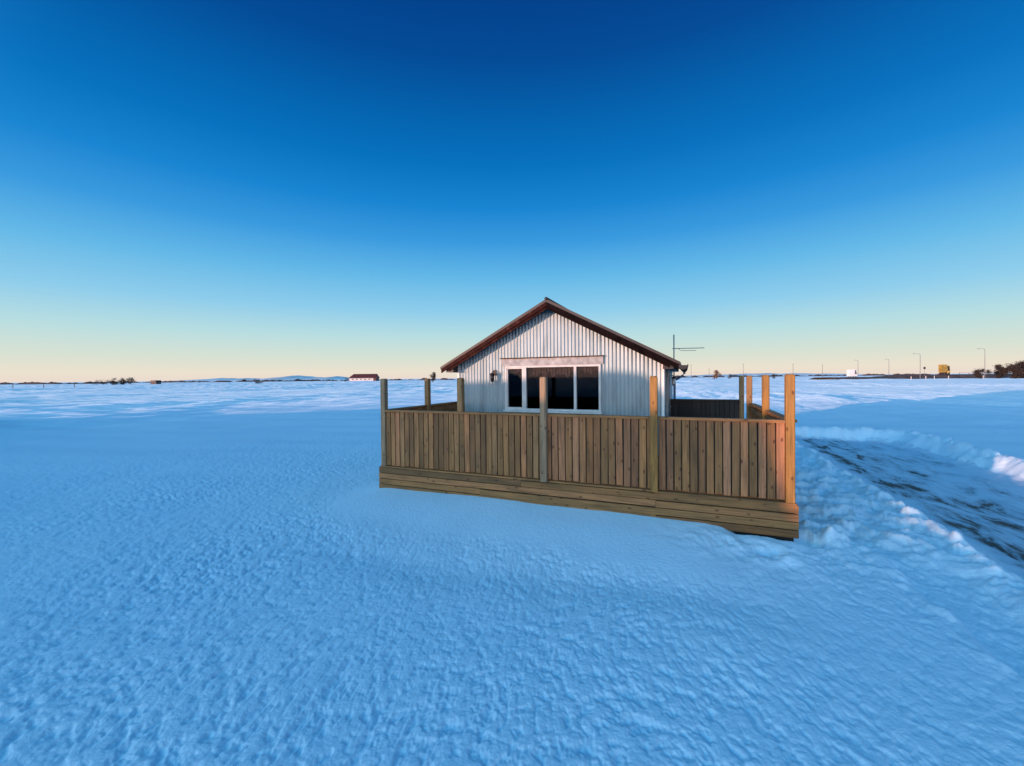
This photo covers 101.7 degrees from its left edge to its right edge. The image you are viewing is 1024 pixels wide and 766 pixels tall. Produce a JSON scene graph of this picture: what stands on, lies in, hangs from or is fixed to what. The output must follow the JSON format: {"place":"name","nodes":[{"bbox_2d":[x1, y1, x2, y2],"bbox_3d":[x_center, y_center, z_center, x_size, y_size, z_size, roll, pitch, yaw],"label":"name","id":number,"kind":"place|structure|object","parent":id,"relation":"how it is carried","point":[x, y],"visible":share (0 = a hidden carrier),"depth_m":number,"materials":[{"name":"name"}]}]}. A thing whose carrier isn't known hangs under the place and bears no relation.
{"place":"outdoors","nodes":[
{"label":"outdoors","id":0,"kind":"place"},
{"bbox_2d":[176,378,259,380],"bbox_3d":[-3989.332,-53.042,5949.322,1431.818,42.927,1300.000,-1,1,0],"label":"hills","id":1,"kind":"structure","parent":0,"point":[225,379],"depth_m":5646.39,"materials":[{"name":"white snow"}]},
{"bbox_2d":[236,375,348,380],"bbox_3d":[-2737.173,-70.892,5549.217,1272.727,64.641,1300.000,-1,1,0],"label":"hills","id":2,"kind":"structure","parent":0,"point":[308,378],"depth_m":5263.47,"materials":[{"name":"white snow"}]},
{"bbox_2d":[0,373,1023,765],"bbox_3d":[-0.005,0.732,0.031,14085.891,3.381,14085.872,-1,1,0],"label":"snow field","id":3,"kind":"structure","parent":0,"point":[212,573],"depth_m":3.70,"materials":[{"name":"white snow"}]},
{"bbox_2d":[0,381,106,384],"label":"scrub","id":4,"kind":"object","parent":3,"relation":"on","point":[5,383],"visible":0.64,"depth_m":414.21,"materials":[{"name":"brown plant"}]},
{"bbox_2d":[92,380,110,384],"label":"bush","id":5,"kind":"object","parent":3,"relation":"on","point":[100,382],"visible":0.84,"depth_m":268.21,"materials":[{"name":"plant"}]},
{"bbox_2d":[110,378,118,384],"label":"bush","id":6,"kind":"object","parent":3,"relation":"on","point":[114,382],"visible":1,"depth_m":259.07,"materials":[{"name":"plant"}]},
{"bbox_2d":[118,377,126,384],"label":"bush","id":7,"kind":"object","parent":3,"relation":"on","point":[123,382],"visible":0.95,"depth_m":261.31,"materials":[{"name":"brown plant"}]},
{"bbox_2d":[126,377,135,384],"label":"bush","id":8,"kind":"object","parent":3,"relation":"on","point":[130,379],"visible":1,"depth_m":258.49,"materials":[{"name":"plant"}]},
{"bbox_2d":[150,380,161,383],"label":"shed","id":9,"kind":"structure","parent":3,"relation":"on","point":[155,381],"depth_m":278.13,"materials":[{"name":"white wood"}]},
{"bbox_2d":[95,378,455,382],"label":"scrub","id":10,"kind":"object","parent":3,"relation":"on","point":[243,380],"visible":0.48,"depth_m":552.26,"materials":[{"name":"brown plant"}]},
{"bbox_2d":[349,374,379,380],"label":"barn","id":11,"kind":"structure","parent":3,"relation":"on","point":[364,377],"depth_m":464.48,"materials":[{"name":"white paint"}]},
{"bbox_2d":[430,372,435,381],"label":"bare tree","id":12,"kind":"object","parent":3,"relation":"on","point":[433,376],"visible":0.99,"depth_m":239.22,"materials":[{"name":"plant"}]},
{"bbox_2d":[440,297,699,454],"bbox_3d":[2.170,0.032,11.322,5.720,3.710,6.130,0,1,23],"label":"cabin","id":13,"kind":"object","parent":3,"relation":"on","point":[547,332],"visible":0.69,"depth_m":8.90,"materials":[{"name":"white metal"}]},
{"bbox_2d":[511,369,521,374],"bbox_3d":[0.127,-0.240,9.293,0.324,0.192,0.037,0,1,24],"label":"window curtain","id":14,"kind":"object","parent":13,"relation":"hanging from","point":[514,371],"depth_m":9.31,"materials":[{"name":"fabric"}]},
{"bbox_2d":[529,367,573,377],"bbox_3d":[0.845,-0.221,8.993,1.030,0.236,0.039,0,1,23],"label":"window curtain","id":15,"kind":"object","parent":13,"relation":"hanging from","point":[554,371],"depth_m":8.98,"materials":[{"name":"fabric"}]},
{"bbox_2d":[503,364,602,413],"bbox_3d":[0.832,0.127,8.883,2.177,1.013,0.145,0,1,23],"label":"window","id":16,"kind":"structure","parent":13,"relation":"in","point":[524,368],"depth_m":8.98,"materials":[{"name":"white wood"}]},
{"bbox_2d":[578,366,598,373],"bbox_3d":[1.593,-0.260,8.680,0.433,0.165,0.038,0,1,22],"label":"window curtain","id":17,"kind":"object","parent":13,"relation":"hanging from","point":[591,369],"depth_m":8.68,"materials":[{"name":"fabric"}]},
{"bbox_2d":[666,370,670,416],"bbox_3d":[3.496,0.505,9.259,0.096,1.690,1.030,0,1,23],"label":"door","id":18,"kind":"structure","parent":13,"relation":"in","point":[668,406],"depth_m":8.80,"materials":[{"name":"metal"}]},
{"bbox_2d":[379,374,798,541],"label":"wooden deck","id":19,"kind":"structure","parent":3,"relation":"on","point":[725,464],"depth_m":5.88,"materials":[{"name":"brown wood"}]},
{"bbox_2d":[713,370,721,378],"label":"bare tree","id":20,"kind":"object","parent":3,"relation":"on","point":[715,374],"visible":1,"depth_m":259.41,"materials":[{"name":"brown plant"}]},
{"bbox_2d":[675,373,944,377],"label":"scrub","id":21,"kind":"object","parent":3,"relation":"on","point":[776,375],"visible":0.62,"depth_m":598.13,"materials":[{"name":"brown plant"}]},
{"bbox_2d":[972,368,991,378],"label":"bush","id":22,"kind":"object","parent":3,"relation":"on","point":[978,373],"visible":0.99,"depth_m":151.96,"materials":[{"name":"brown plant"}]},
{"bbox_2d":[992,364,1008,377],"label":"bush","id":23,"kind":"object","parent":3,"relation":"on","point":[997,374],"visible":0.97,"depth_m":153.94,"materials":[{"name":"brown plant"}]},
{"bbox_2d":[1001,360,1023,378],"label":"bush","id":24,"kind":"object","parent":3,"relation":"on","point":[1016,369],"visible":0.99,"depth_m":148.70,"materials":[{"name":"brown plant"}]},
{"bbox_2d":[0,0,1023,382],"label":"sky","id":25,"kind":"structure","parent":0,"point":[190,189],"materials":[{"name":"blue"}]},
{"bbox_2d":[688,373,862,375],"bbox_3d":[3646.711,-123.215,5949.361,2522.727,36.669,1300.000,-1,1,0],"label":"hills","id":26,"kind":"structure","parent":0,"point":[749,374],"depth_m":5669.74,"materials":[{"name":"white snow"}]},
{"bbox_2d":[795,434,1023,578],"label":"track","id":27,"kind":"structure","parent":0,"point":[980,509],"depth_m":7.69,"materials":[{"name":"white snow"}]},
{"bbox_2d":[811,374,1012,379],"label":"road","id":28,"kind":"structure","parent":0,"point":[928,376],"depth_m":170.90,"materials":[{"name":"grey asphalt"}]},
{"bbox_2d":[847,370,856,376],"bbox_3d":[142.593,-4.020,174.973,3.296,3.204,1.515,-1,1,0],"label":"van","id":29,"kind":"object","parent":28,"relation":"on","point":[852,373],"visible":0.88,"depth_m":174.24,"materials":[{"name":"white paint"}]},
{"bbox_2d":[938,365,949,374],"bbox_3d":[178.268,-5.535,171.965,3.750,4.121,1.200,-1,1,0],"label":"truck","id":30,"kind":"object","parent":28,"relation":"on","point":[943,369],"visible":1,"depth_m":171.43,"materials":[{"name":"paint"}]}
]}

